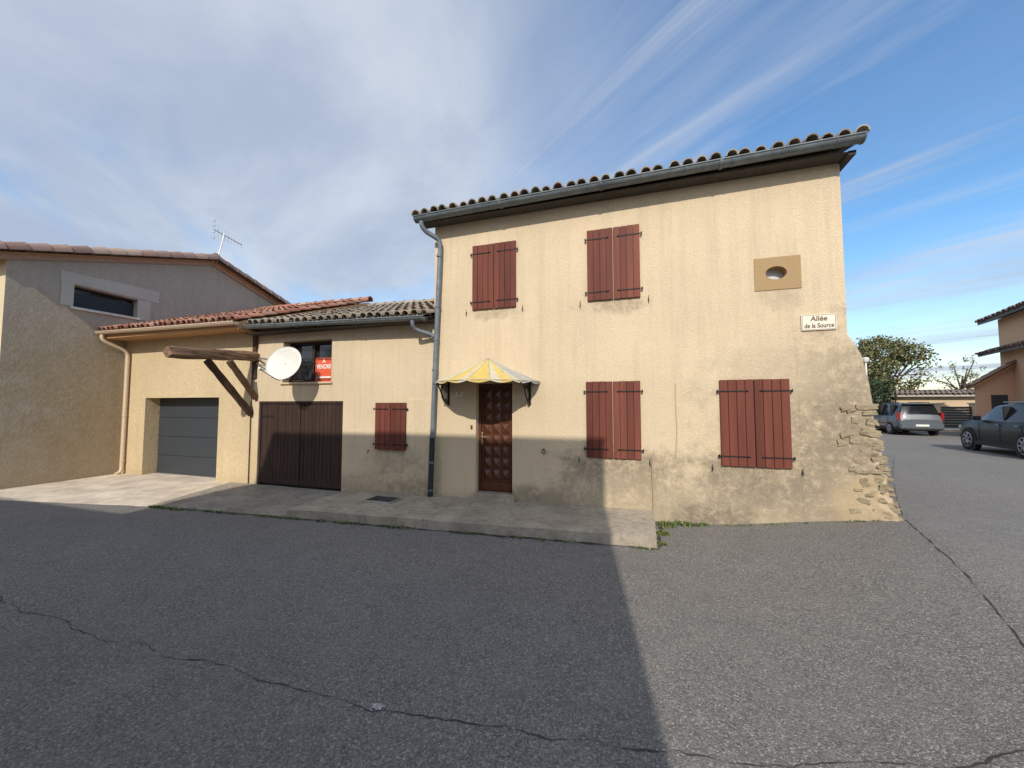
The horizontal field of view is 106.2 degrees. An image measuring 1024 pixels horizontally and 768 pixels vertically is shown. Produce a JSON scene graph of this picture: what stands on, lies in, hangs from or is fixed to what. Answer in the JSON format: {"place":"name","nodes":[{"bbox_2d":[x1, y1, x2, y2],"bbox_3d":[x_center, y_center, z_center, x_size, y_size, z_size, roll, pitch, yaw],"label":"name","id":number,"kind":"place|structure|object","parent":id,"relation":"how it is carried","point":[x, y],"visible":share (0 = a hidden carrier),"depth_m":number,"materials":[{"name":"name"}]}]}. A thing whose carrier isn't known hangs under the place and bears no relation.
{"place":"outdoors","nodes":[
{"label":"outdoors","id":0,"kind":"place"},
{"bbox_2d":[152,482,342,516],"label":"concrete pavement","id":1,"kind":"structure","parent":0,"point":[246,498],"depth_m":7.84,"materials":[{"name":"concrete"}]},
{"bbox_2d":[0,431,1023,767],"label":"road","id":2,"kind":"structure","parent":0,"point":[852,643],"depth_m":3.15,"materials":[{"name":"asphalt"}]},
{"bbox_2d":[0,473,228,505],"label":"concrete apron","id":3,"kind":"object","parent":2,"relation":"on","point":[136,489],"visible":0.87,"depth_m":8.72,"materials":[{"name":"concrete"}]},
{"bbox_2d":[373,703,384,709],"bbox_3d":[-0.865,2.080,2.483,0.091,0.001,0.055,-2,-4,32],"label":"road paint spot","id":4,"kind":"object","parent":2,"relation":"on","point":[377,706],"visible":1,"depth_m":2.48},
{"bbox_2d":[158,507,663,548],"bbox_3d":[-2.290,2.283,6.253,9.474,0.001,1.203,0,-3,7],"label":"moss","id":5,"kind":"object","parent":2,"relation":"on","point":[658,537],"visible":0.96,"depth_m":5.90,"materials":[{"name":"plant"}]},
{"bbox_2d":[286,490,656,547],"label":"entrance slab","id":6,"kind":"structure","parent":2,"relation":"on","point":[616,526],"depth_m":6.25,"materials":[{"name":"concrete"}]},
{"bbox_2d":[363,496,401,503],"bbox_3d":[-2.469,2.204,7.339,0.600,0.033,0.400,-1,-3,18],"label":"drain grate","id":7,"kind":"object","parent":6,"relation":"on","point":[383,499],"visible":1,"depth_m":7.27,"materials":[{"name":"metal"}]},
{"bbox_2d":[468,496,514,502],"bbox_3d":[-0.393,2.197,7.290,0.920,0.080,0.109,-1,-3,18],"label":"door step","id":8,"kind":"object","parent":6,"relation":"on","point":[482,498],"depth_m":7.24,"materials":[{"name":"concrete"}]},
{"bbox_2d":[473,491,513,498],"bbox_3d":[-0.321,2.177,7.465,0.830,0.140,0.265,-1,-3,18],"label":"threshold","id":9,"kind":"object","parent":6,"relation":"on","point":[495,494],"visible":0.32,"depth_m":7.38,"materials":[{"name":"concrete"}]},
{"bbox_2d":[0,595,1023,767],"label":"road crack","id":10,"kind":"object","parent":2,"relation":"on","point":[989,759],"visible":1,"depth_m":2.18,"materials":[{"name":"asphalt"}]},
{"bbox_2d":[147,505,880,549],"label":"weeds","id":11,"kind":"object","parent":2,"relation":"on","point":[667,524],"visible":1,"depth_m":6.15,"materials":[{"name":"green plant"}]},
{"bbox_2d":[862,357,868,376],"bbox_3d":[15.124,0.716,16.439,0.371,3.749,0.255,-3,-4,42],"label":"street lamp","id":12,"kind":"object","parent":2,"relation":"on","point":[865,360],"visible":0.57,"depth_m":16.44,"materials":[{"name":"white metal"}]},
{"bbox_2d":[836,403,903,520],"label":"corner stones","id":13,"kind":"object","parent":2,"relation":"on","point":[882,459],"visible":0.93,"depth_m":5.57,"materials":[{"name":"stone"}]},
{"bbox_2d":[874,402,944,435],"bbox_3d":[22.384,1.969,22.239,2.260,1.826,4.765,-1,-3,24],"label":"parked minivan","id":14,"kind":"object","parent":2,"relation":"on","point":[893,417],"visible":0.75,"depth_m":20.45,"materials":[{"name":"grey paint"}]},
{"bbox_2d":[876,429,959,431],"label":"kerb","id":15,"kind":"structure","parent":2,"relation":"on","point":[926,431],"depth_m":23.18,"materials":[{"name":"concrete"}]},
{"bbox_2d":[906,520,1023,645],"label":"road crack","id":16,"kind":"object","parent":2,"relation":"on","point":[986,598],"visible":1,"depth_m":3.46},
{"bbox_2d":[959,401,1023,458],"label":"sedan","id":17,"kind":"object","parent":2,"relation":"on","point":[1001,426],"visible":0.99,"depth_m":12.62,"materials":[{"name":"black paint"}]},
{"bbox_2d":[0,0,1023,389],"label":"sky","id":18,"kind":"structure","parent":0,"point":[312,133],"materials":[{"name":"blue"}]},
{"bbox_2d":[875,428,959,429],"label":"pavement","id":19,"kind":"structure","parent":0,"point":[944,429],"depth_m":24.72,"materials":[{"name":"concrete"}]},
{"bbox_3d":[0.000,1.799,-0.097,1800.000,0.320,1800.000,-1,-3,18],"label":"ground","id":20,"kind":"structure","parent":0,"visible":0},
{"bbox_2d":[0,259,6,348],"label":"wall","id":21,"kind":"structure","parent":20,"relation":"on","point":[3,263],"depth_m":8.95,"materials":[{"name":"beige paint"}]},
{"bbox_2d":[0,248,215,260],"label":"roof tiles front","id":22,"kind":"object","parent":21,"relation":"on","point":[52,252],"visible":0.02,"depth_m":10.40,"materials":[{"name":"tile"}]},
{"bbox_2d":[0,240,218,258],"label":"verge tiles front","id":23,"kind":"object","parent":22,"relation":"on","point":[50,247],"visible":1,"depth_m":10.24,"materials":[{"name":"tile"}]},
{"bbox_2d":[208,220,241,262],"bbox_3d":[-10.159,-4.880,13.675,0.202,1.545,1.111,-1,-3,18],"label":"tv antenna","id":24,"kind":"object","parent":22,"relation":"on","point":[222,239],"visible":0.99,"depth_m":13.51,"materials":[{"name":"white metal"}]},
{"bbox_2d":[0,259,274,488],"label":"gable wall","id":25,"kind":"structure","parent":20,"relation":"on","point":[62,368],"depth_m":9.90,"materials":[{"name":"paint"}]},
{"bbox_2d":[60,281,74,305],"bbox_3d":[-11.443,-2.321,9.893,0.026,0.605,0.238,-1,-3,18],"label":"window jamb","id":26,"kind":"object","parent":25,"relation":"attached to","point":[67,294],"depth_m":9.89,"materials":[{"name":"stone"}]},
{"bbox_2d":[73,287,131,315],"bbox_3d":[-11.430,-2.259,10.718,0.001,0.570,1.340,-1,-3,18],"label":"window pane","id":27,"kind":"object","parent":25,"relation":"attached to","point":[87,292],"visible":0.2,"depth_m":10.69,"materials":[{"name":"black glass"}]},
{"bbox_2d":[73,292,133,316],"bbox_3d":[-11.373,-2.179,10.695,0.040,0.408,1.340,-1,-3,18],"label":"roller shutter","id":28,"kind":"object","parent":25,"relation":"attached to","point":[93,301],"visible":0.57,"depth_m":10.67,"materials":[{"name":"metal"}]},
{"bbox_2d":[70,306,140,319],"bbox_3d":[-11.186,-1.945,10.627,0.070,0.063,1.470,-1,-3,18],"label":"window sill","id":29,"kind":"structure","parent":25,"relation":"attached to","point":[100,312],"depth_m":10.53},
{"bbox_2d":[0,251,213,261],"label":"roof deck front","id":30,"kind":"structure","parent":25,"relation":"on","point":[5,252],"depth_m":10.34,"materials":[{"name":"wood"}]},
{"bbox_2d":[60,270,159,303],"bbox_3d":[-11.159,-2.700,10.790,0.026,0.360,2.120,-1,-3,18],"label":"window lintel","id":31,"kind":"structure","parent":25,"relation":"attached to","point":[115,287],"depth_m":10.72,"materials":[{"name":"stone"}]},
{"bbox_2d":[0,253,279,304],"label":"verge board","id":32,"kind":"object","parent":25,"relation":"attached to","point":[47,257],"visible":0.67,"depth_m":10.81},
{"bbox_2d":[137,299,150,320],"bbox_3d":[-10.942,-2.183,11.430,0.026,0.595,0.318,-1,-3,18],"label":"window jamb","id":33,"kind":"object","parent":25,"relation":"attached to","point":[143,310],"depth_m":11.43,"materials":[{"name":"stone"}]},
{"bbox_2d":[213,261,281,304],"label":"roof deck back","id":34,"kind":"structure","parent":25,"relation":"on","point":[235,275],"depth_m":14.34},
{"bbox_2d":[213,259,285,304],"bbox_3d":[-14.834,-3.335,17.287,11.440,1.610,4.928,-1,-3,18],"label":"fascia board","id":35,"kind":"object","parent":34,"relation":"on","point":[224,265],"depth_m":14.42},
{"bbox_2d":[218,255,290,303],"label":"roof tiles","id":36,"kind":"object","parent":35,"relation":"on","point":[227,263],"visible":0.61,"depth_m":14.38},
{"bbox_2d":[95,296,434,494],"bbox_3d":[-5.265,-0.117,12.666,10.073,6.004,8.209,-1,-3,18],"label":"garage annex","id":37,"kind":"object","parent":20,"relation":"on","point":[360,420],"visible":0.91,"depth_m":9.16,"materials":[{"name":"paint"}]},
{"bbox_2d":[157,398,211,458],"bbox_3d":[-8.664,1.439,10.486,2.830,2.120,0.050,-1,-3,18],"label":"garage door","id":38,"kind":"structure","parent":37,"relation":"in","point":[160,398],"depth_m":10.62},
{"bbox_2d":[157,398,218,476],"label":"garage door panels","id":39,"kind":"structure","parent":37,"relation":"in","point":[205,412],"depth_m":10.51,"materials":[{"name":"metal"}]},
{"bbox_2d":[163,346,259,360],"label":"beam","id":40,"kind":"structure","parent":37,"relation":"attached to","point":[191,353],"depth_m":8.37,"materials":[{"name":"brown wood"}]},
{"bbox_2d":[204,359,253,415],"bbox_3d":[-6.549,0.114,8.943,0.129,1.289,1.171,-1,-3,17],"label":"long strut","id":41,"kind":"object","parent":37,"relation":"attached to","point":[223,380],"visible":1,"depth_m":8.87,"materials":[{"name":"brown wood"}]},
{"bbox_2d":[226,360,257,399],"bbox_3d":[-6.349,-0.084,9.084,0.121,0.911,0.800,-1,-3,15],"label":"short strut","id":42,"kind":"object","parent":37,"relation":"attached to","point":[241,378],"visible":1,"depth_m":9.03,"materials":[{"name":"brown wood"}]},
{"bbox_2d":[252,336,257,377],"bbox_3d":[-6.329,-0.674,9.467,0.127,1.070,0.053,-1,-3,18],"label":"wall post","id":43,"kind":"object","parent":37,"relation":"attached to","point":[254,363],"depth_m":9.44,"materials":[{"name":"brown wood"}]},
{"bbox_2d":[257,347,300,380],"bbox_3d":[-5.381,-0.416,8.823,0.773,0.762,1.924,2,-4,-35],"label":"satellite dish","id":44,"kind":"object","parent":37,"relation":"attached to","point":[282,363],"visible":1,"depth_m":8.34,"materials":[{"name":"paint"}]},
{"bbox_2d":[260,403,342,487],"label":"barn doors","id":45,"kind":"structure","parent":37,"relation":"in","point":[321,429],"depth_m":8.95,"materials":[{"name":"brown wood"}]},
{"bbox_2d":[289,341,331,381],"bbox_3d":[-4.733,-0.523,9.213,1.440,0.960,0.079,-1,-3,18],"label":"window frame","id":46,"kind":"structure","parent":37,"relation":"in","point":[314,344],"depth_m":9.20,"materials":[{"name":"brown wood"}]},
{"bbox_2d":[294,344,331,379],"bbox_3d":[-4.714,-0.519,9.270,1.450,0.980,0.040,-1,-3,18],"label":"window pane","id":47,"kind":"structure","parent":37,"relation":"in","point":[323,351],"depth_m":9.32,"materials":[{"name":"black glass"}]},
{"bbox_2d":[315,357,331,381],"bbox_3d":[-4.375,-0.337,8.945,0.490,0.560,0.019,-1,-3,18],"label":"for sale sign","id":48,"kind":"object","parent":37,"relation":"attached to","point":[323,368],"visible":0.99,"depth_m":8.94,"materials":[{"name":"plastic"}]},
{"bbox_2d":[433,151,846,523],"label":"front wall","id":49,"kind":"structure","parent":20,"relation":"on","point":[702,322],"depth_m":6.60,"materials":[{"name":"paint"}]},
{"bbox_2d":[427,437,434,496],"bbox_3d":[-1.617,1.644,7.703,0.143,1.193,0.105,-1,-3,18],"label":"downpipe foot","id":50,"kind":"object","parent":49,"relation":"attached to","point":[431,466],"visible":0.93,"depth_m":7.66},
{"bbox_2d":[419,220,442,434],"bbox_3d":[-1.668,-1.117,7.773,0.482,4.375,0.171,1,-3,-25],"label":"downpipe","id":51,"kind":"object","parent":49,"relation":"attached to","point":[425,230],"visible":1,"depth_m":7.79,"materials":[{"name":"metal"}]},
{"bbox_2d":[427,254,441,491],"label":"pipe collars","id":52,"kind":"object","parent":49,"relation":"attached to","point":[437,255],"visible":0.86,"depth_m":7.74,"materials":[{"name":"metal"}]},
{"bbox_2d":[456,392,462,396],"bbox_3d":[-1.060,0.201,7.692,0.150,0.100,0.015,-1,-3,18],"label":"house number plate","id":53,"kind":"object","parent":49,"relation":"attached to","point":[459,394],"visible":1,"depth_m":7.68,"materials":[{"name":"ceramic"}]},
{"bbox_2d":[433,358,539,405],"bbox_3d":[-0.619,-0.065,7.040,2.098,0.931,1.019,-1,-3,18],"label":"door awning","id":54,"kind":"object","parent":49,"relation":"attached to","point":[488,369],"depth_m":6.98,"materials":[{"name":"fabric"}]},
{"bbox_2d":[465,240,522,314],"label":"shutters","id":55,"kind":"object","parent":49,"relation":"attached to","point":[494,276],"visible":1,"depth_m":7.56,"materials":[{"name":"paint"}]},
{"bbox_2d":[478,383,511,490],"bbox_3d":[-0.306,1.051,7.571,0.750,2.120,0.038,-1,-3,18],"label":"frame","id":56,"kind":"object","parent":49,"relation":"attached to","point":[480,431],"visible":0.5,"depth_m":7.65,"materials":[{"name":"wood"}]},
{"bbox_2d":[482,388,510,481],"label":"panel rails","id":57,"kind":"object","parent":56,"relation":"attached to","point":[492,434],"visible":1,"depth_m":7.57,"materials":[{"name":"wood"}]},
{"bbox_2d":[484,389,509,479],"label":"diamond panels","id":58,"kind":"object","parent":57,"relation":"attached to","point":[496,429],"visible":1,"depth_m":7.57,"materials":[{"name":"wood"}]},
{"bbox_2d":[482,482,510,490],"bbox_3d":[-0.304,2.005,7.526,0.610,0.150,0.023,-1,-3,18],"label":"kick board","id":59,"kind":"object","parent":56,"relation":"attached to","point":[496,486],"visible":1,"depth_m":7.51,"materials":[{"name":"wood"}]},
{"bbox_2d":[482,386,511,492],"bbox_3d":[-0.292,1.053,7.614,0.750,2.120,0.050,-1,-3,18],"label":"leaf","id":60,"kind":"object","parent":49,"relation":"attached to","point":[496,446],"visible":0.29,"depth_m":7.54,"materials":[{"name":"wood"}]},
{"bbox_2d":[592,382,612,457],"bbox_3d":[1.552,0.630,6.822,0.455,1.342,0.014,-1,-3,18],"label":"backing","id":61,"kind":"object","parent":49,"relation":"attached to","point":[599,421],"visible":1,"depth_m":6.81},
{"bbox_2d":[586,382,592,457],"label":"plank","id":62,"kind":"object","parent":61,"relation":"attached to","point":[589,420],"visible":1,"depth_m":6.85,"materials":[{"name":"paint"}]},
{"bbox_2d":[592,382,599,457],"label":"plank","id":63,"kind":"object","parent":61,"relation":"attached to","point":[596,437],"visible":1,"depth_m":6.81,"materials":[{"name":"paint"}]},
{"bbox_2d":[599,381,605,457],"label":"plank","id":64,"kind":"object","parent":61,"relation":"attached to","point":[602,405],"visible":1,"depth_m":6.77,"materials":[{"name":"paint"}]},
{"bbox_2d":[606,381,612,457],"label":"plank","id":65,"kind":"object","parent":61,"relation":"attached to","point":[609,424],"visible":1,"depth_m":6.74,"materials":[{"name":"paint"}]},
{"bbox_2d":[584,390,643,451],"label":"strap hinges","id":66,"kind":"object","parent":49,"relation":"attached to","point":[608,449],"visible":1,"depth_m":6.70,"materials":[{"name":"metal"}]},
{"bbox_2d":[580,224,649,305],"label":"shutters","id":67,"kind":"object","parent":49,"relation":"attached to","point":[620,261],"visible":1,"depth_m":6.86,"materials":[{"name":"paint"}]},
{"bbox_2d":[613,381,620,458],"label":"plank","id":68,"kind":"object","parent":49,"relation":"attached to","point":[616,412],"visible":1,"depth_m":6.70,"materials":[{"name":"paint"}]},
{"bbox_2d":[620,381,627,458],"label":"plank","id":69,"kind":"object","parent":49,"relation":"attached to","point":[623,415],"visible":1,"depth_m":6.66,"materials":[{"name":"paint"}]},
{"bbox_2d":[619,381,634,458],"bbox_3d":[1.998,0.622,6.678,0.455,1.342,0.014,-1,-3,18],"label":"backing","id":70,"kind":"object","parent":49,"relation":"attached to","point":[620,436],"visible":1,"depth_m":6.67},
{"bbox_2d":[627,381,634,458],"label":"plank","id":71,"kind":"object","parent":70,"relation":"attached to","point":[630,419],"visible":1,"depth_m":6.63,"materials":[{"name":"paint"}]},
{"bbox_2d":[634,381,641,459],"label":"plank","id":72,"kind":"object","parent":70,"relation":"attached to","point":[637,420],"visible":1,"depth_m":6.59,"materials":[{"name":"paint"}]},
{"bbox_2d":[426,145,853,221],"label":"roof deck","id":73,"kind":"structure","parent":49,"relation":"attached to","point":[842,149],"depth_m":6.46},
{"bbox_2d":[424,150,855,228],"bbox_3d":[1.619,-3.355,6.888,7.300,0.015,0.258,-1,-3,18],"label":"soffit board","id":74,"kind":"object","parent":49,"relation":"attached to","point":[739,174],"visible":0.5,"depth_m":6.61,"materials":[{"name":"brown wood"}]},
{"bbox_2d":[652,459,653,511],"bbox_3d":[2.375,1.764,6.487,0.039,0.981,0.021,-1,-3,18],"label":"wall conduit","id":75,"kind":"object","parent":49,"relation":"attached to","point":[652,488],"depth_m":6.48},
{"bbox_2d":[675,383,676,456],"bbox_3d":[2.744,0.604,6.440,0.041,1.231,0.014,-1,-3,18],"label":"wall cable","id":76,"kind":"object","parent":49,"relation":"attached to","point":[676,420],"depth_m":6.43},
{"bbox_2d":[719,380,746,463],"bbox_3d":[3.602,0.621,6.156,0.475,1.377,0.014,-1,-3,18],"label":"backing","id":77,"kind":"object","parent":49,"relation":"attached to","point":[728,415],"visible":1,"depth_m":6.19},
{"bbox_2d":[719,380,729,465],"bbox_3d":[3.425,0.623,6.195,0.115,1.379,0.029,-1,-3,18],"label":"plank","id":78,"kind":"object","parent":77,"relation":"attached to","point":[724,419],"visible":1,"depth_m":6.18,"materials":[{"name":"paint"}]},
{"bbox_2d":[736,380,746,466],"bbox_3d":[3.654,0.619,6.121,0.115,1.382,0.029,-1,-3,18],"label":"plank","id":79,"kind":"object","parent":77,"relation":"attached to","point":[741,424],"visible":1,"depth_m":6.11,"materials":[{"name":"paint"}]},
{"bbox_2d":[744,379,755,466],"bbox_3d":[3.768,0.617,6.083,0.115,1.384,0.029,-1,-3,18],"label":"plank","id":80,"kind":"object","parent":77,"relation":"attached to","point":[750,424],"visible":1,"depth_m":6.07,"materials":[{"name":"paint"}]},
{"bbox_2d":[728,380,738,466],"bbox_3d":[3.539,0.620,6.157,0.115,1.380,0.031,-1,-3,18],"label":"plank","id":81,"kind":"object","parent":49,"relation":"attached to","point":[733,432],"visible":1,"depth_m":6.14,"materials":[{"name":"paint"}]},
{"bbox_2d":[716,389,795,460],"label":"strap hinges","id":82,"kind":"object","parent":49,"relation":"attached to","point":[719,455],"visible":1,"depth_m":6.04,"materials":[{"name":"metal"}]},
{"bbox_2d":[771,379,783,468],"bbox_3d":[4.118,0.613,5.969,0.115,1.381,0.031,-1,-3,18],"label":"plank","id":83,"kind":"object","parent":49,"relation":"attached to","point":[777,424],"visible":1,"depth_m":5.96,"materials":[{"name":"paint"}]},
{"bbox_2d":[754,254,801,290],"bbox_3d":[4.233,-1.751,6.181,0.635,0.525,0.201,-1,-3,18],"label":"oval surround","id":84,"kind":"object","parent":49,"relation":"attached to","point":[789,267],"visible":1,"depth_m":6.08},
{"bbox_2d":[766,270,782,278],"bbox_3d":[4.235,-1.755,6.244,0.290,0.210,0.001,-1,-3,18],"label":"oval pane","id":85,"kind":"object","parent":84,"relation":"in","point":[774,274],"visible":0.52,"depth_m":6.24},
{"bbox_2d":[801,313,836,330],"bbox_3d":[4.688,-0.946,5.880,0.450,0.245,0.023,-1,-3,18],"label":"street name sign","id":86,"kind":"object","parent":49,"relation":"attached to","point":[819,322],"visible":1,"depth_m":5.87,"materials":[{"name":"ceramic"}]},
{"bbox_2d":[839,150,855,171],"bbox_3d":[6.358,-3.184,9.813,0.095,0.060,8.760,-1,-3,18],"label":"gable overhang","id":87,"kind":"object","parent":49,"relation":"attached to","point":[847,158],"visible":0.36,"depth_m":5.78,"materials":[{"name":"brown wood"}]},
{"bbox_2d":[795,333,898,521],"bbox_3d":[6.268,1.058,9.646,1.234,3.230,8.496,-1,-3,18],"label":"battered corner","id":88,"kind":"object","parent":20,"relation":"on","point":[832,378],"visible":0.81,"depth_m":5.75,"materials":[{"name":"paint"}]},
{"bbox_2d":[859,349,882,378],"bbox_3d":[30.798,0.029,35.350,5.982,7.387,5.511,2,-4,-34],"label":"broadleaf tree","id":89,"kind":"object","parent":20,"relation":"on","point":[870,363],"visible":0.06,"depth_m":33.05,"materials":[{"name":"green plant"}]},
{"bbox_2d":[868,377,896,404],"bbox_3d":[25.195,1.225,29.633,5.829,4.706,3.182,-1,-3,18],"label":"conifer hedge","id":90,"kind":"object","parent":20,"relation":"on","point":[880,390],"visible":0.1,"depth_m":27.78,"materials":[{"name":"green plant"}]},
{"bbox_2d":[854,334,940,389],"bbox_3d":[32.288,-0.344,34.067,6.503,7.991,6.946,0,-3,-9],"label":"broadleaf tree","id":91,"kind":"object","parent":20,"relation":"on","point":[900,355],"visible":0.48,"depth_m":32.27,"materials":[{"name":"green plant"}]},
{"bbox_2d":[891,389,974,424],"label":"outbuilding","id":92,"kind":"structure","parent":20,"relation":"on","point":[954,397],"depth_m":28.51,"materials":[{"name":"brown tile"}]},
{"bbox_2d":[934,403,975,427],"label":"driveway gate","id":93,"kind":"structure","parent":20,"relation":"on","point":[962,412],"depth_m":25.29,"materials":[{"name":"metal"}]},
{"bbox_2d":[931,354,986,389],"bbox_3d":[40.968,0.510,34.949,3.410,6.385,3.647,-1,-3,18],"label":"broadleaf tree","id":94,"kind":"object","parent":20,"relation":"on","point":[964,380],"visible":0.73,"depth_m":34.94,"materials":[{"name":"brown plant"}]},
{"bbox_2d":[974,367,1014,418],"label":"garage walls","id":95,"kind":"structure","parent":20,"relation":"on","point":[1002,383],"depth_m":20.35,"materials":[{"name":"paint"}]},
{"bbox_2d":[966,363,1015,389],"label":"garage deck","id":96,"kind":"structure","parent":95,"relation":"on","point":[994,375],"depth_m":20.16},
{"bbox_2d":[963,359,1016,387],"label":"garage tiles","id":97,"kind":"object","parent":96,"relation":"on","point":[988,374],"visible":0.95,"depth_m":20.22,"materials":[{"name":"tile"}]},
{"bbox_2d":[991,395,1007,408],"bbox_3d":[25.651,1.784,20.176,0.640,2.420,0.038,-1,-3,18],"label":"garage opening","id":98,"kind":"object","parent":95,"relation":"in","point":[997,400],"visible":0.36,"depth_m":20.23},
{"bbox_2d":[998,310,1023,401],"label":"walls","id":99,"kind":"structure","parent":20,"relation":"on","point":[1010,328],"depth_m":19.92,"materials":[{"name":"orange paint"}]},
{"bbox_2d":[975,301,1023,322],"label":"roof tiles","id":100,"kind":"object","parent":99,"relation":"on","point":[1008,309],"visible":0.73,"depth_m":19.72,"materials":[{"name":"tile"}]},
{"bbox_2d":[975,340,1023,355],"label":"pent roof tiles","id":101,"kind":"object","parent":99,"relation":"attached to","point":[1007,346],"visible":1,"depth_m":19.59,"materials":[{"name":"tile"}]},
{"bbox_2d":[977,306,1023,325],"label":"roof deck","id":102,"kind":"structure","parent":99,"relation":"on","point":[1016,310],"depth_m":19.94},
{"bbox_2d":[978,345,1023,356],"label":"pent roof deck","id":103,"kind":"structure","parent":99,"relation":"attached to","point":[1016,347],"depth_m":19.52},
{"bbox_3d":[4.067,0.613,6.005,0.475,1.377,0.014,-1,-3,18],"label":"backing","id":104,"kind":"object","parent":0,"visible":0},
{"bbox_2d":[754,379,764,467],"bbox_3d":[3.890,0.614,6.044,0.115,1.381,0.029,-1,-3,18],"label":"plank","id":105,"kind":"object","parent":104,"relation":"attached to","point":[759,424],"visible":1,"depth_m":6.03,"materials":[{"name":"paint"}]},
{"bbox_2d":[762,379,773,467],"bbox_3d":[4.004,0.613,6.007,0.115,1.381,0.029,-1,-3,18],"label":"plank","id":106,"kind":"object","parent":104,"relation":"attached to","point":[768,424],"visible":1,"depth_m":6.00,"materials":[{"name":"paint"}]},
{"bbox_2d":[780,379,792,468],"bbox_3d":[4.233,0.608,5.932,0.115,1.380,0.030,-1,-3,18],"label":"plank","id":107,"kind":"object","parent":104,"relation":"attached to","point":[786,425],"visible":1,"depth_m":5.92,"materials":[{"name":"paint"}]},
{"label":"side walls","id":108,"kind":"object","parent":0,"visible":0},
{"bbox_2d":[411,124,870,215],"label":"roof tiles","id":109,"kind":"object","parent":108,"relation":"on","point":[730,152],"visible":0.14,"depth_m":6.46,"materials":[{"name":"tile"}]},
{"bbox_2d":[413,131,867,223],"bbox_3d":[1.555,-3.428,6.679,7.390,0.190,0.222,-1,-3,18],"label":"gutter","id":110,"kind":"object","parent":109,"relation":"attached to","point":[858,138],"visible":0.99,"depth_m":6.33,"materials":[{"name":"metal"}]}
]}

